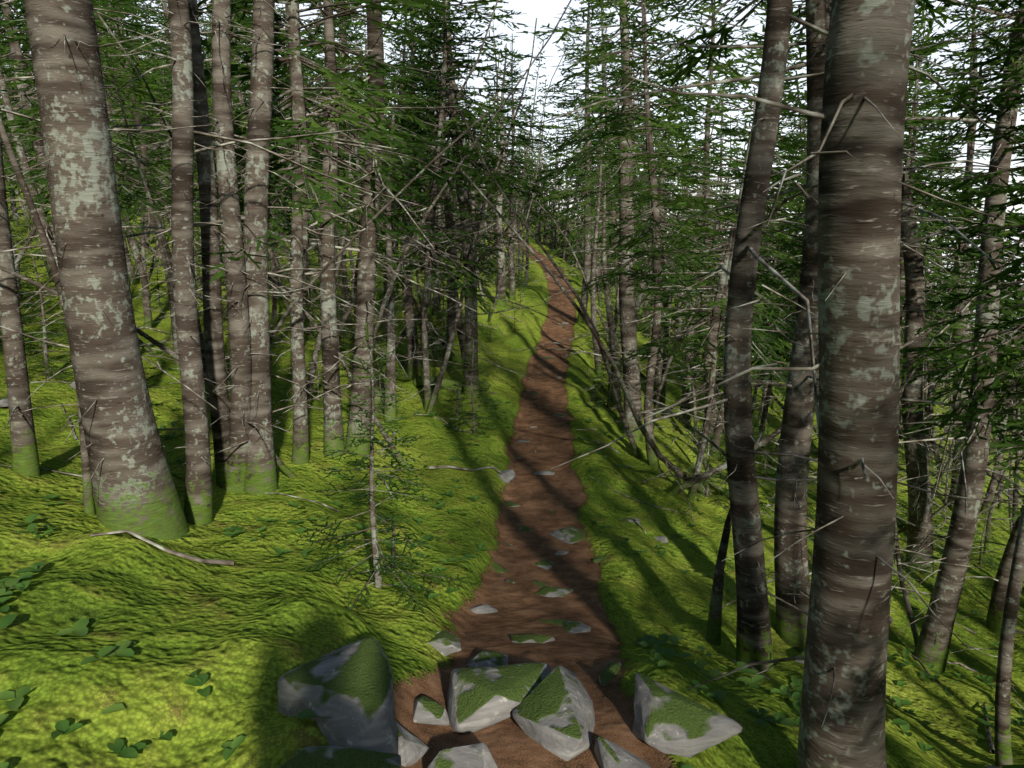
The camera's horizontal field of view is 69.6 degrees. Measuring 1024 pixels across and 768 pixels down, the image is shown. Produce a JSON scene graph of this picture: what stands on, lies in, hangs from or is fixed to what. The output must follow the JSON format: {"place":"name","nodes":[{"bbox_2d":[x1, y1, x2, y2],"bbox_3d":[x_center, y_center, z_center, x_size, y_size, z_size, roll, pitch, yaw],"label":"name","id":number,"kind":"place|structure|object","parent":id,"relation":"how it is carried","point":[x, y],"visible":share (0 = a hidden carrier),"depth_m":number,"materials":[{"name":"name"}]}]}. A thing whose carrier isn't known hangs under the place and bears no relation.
{"place":"outdoors","nodes":[
{"label":"outdoors","id":0,"kind":"place"},
{"bbox_2d":[0,184,1023,767],"bbox_3d":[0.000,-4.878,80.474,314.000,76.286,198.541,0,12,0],"label":"mossy ground","id":1,"kind":"structure","parent":0,"point":[252,624],"depth_m":4.42,"materials":[{"name":"green plant"}]},
{"bbox_2d":[0,267,892,767],"bbox_3d":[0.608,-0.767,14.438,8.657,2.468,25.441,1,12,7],"label":"rocks","id":2,"kind":"object","parent":1,"relation":"on","point":[348,691],"visible":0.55,"depth_m":2.45,"materials":[{"name":"grey stone"}]},
{"bbox_2d":[0,0,1023,767],"bbox_3d":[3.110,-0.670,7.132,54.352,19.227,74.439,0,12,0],"label":"tree trunks","id":3,"kind":"object","parent":1,"relation":"on","point":[854,214],"visible":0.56,"depth_m":4.19,"materials":[{"name":"brown plant"}]},
{"bbox_2d":[0,0,1023,602],"bbox_3d":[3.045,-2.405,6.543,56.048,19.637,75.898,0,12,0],"label":"background trees","id":4,"kind":"object","parent":3,"relation":"attached to","point":[642,194],"visible":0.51,"depth_m":7.83,"materials":[{"name":"green plant"}]},
{"bbox_2d":[0,0,1023,767],"bbox_3d":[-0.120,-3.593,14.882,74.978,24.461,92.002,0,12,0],"label":"fir tree crowns","id":5,"kind":"object","parent":3,"relation":"attached to","point":[450,64],"visible":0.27,"depth_m":8.21,"materials":[{"name":"green plant"}]},
{"bbox_2d":[0,0,1023,767],"bbox_3d":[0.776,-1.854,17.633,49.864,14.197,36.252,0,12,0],"label":"bare branches","id":6,"kind":"object","parent":3,"relation":"attached to","point":[768,218],"visible":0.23,"depth_m":4.86,"materials":[{"name":"brown wood"}]},
{"bbox_2d":[0,312,1023,767],"bbox_3d":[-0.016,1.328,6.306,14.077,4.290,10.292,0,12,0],"label":"ground cover plants","id":7,"kind":"object","parent":1,"relation":"on","point":[64,726],"visible":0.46,"depth_m":3.53,"materials":[{"name":"green plant"}]},
{"bbox_2d":[3,0,1023,332],"label":"sky","id":8,"kind":"structure","parent":0,"point":[545,11],"materials":[{"name":"white"}]}
]}

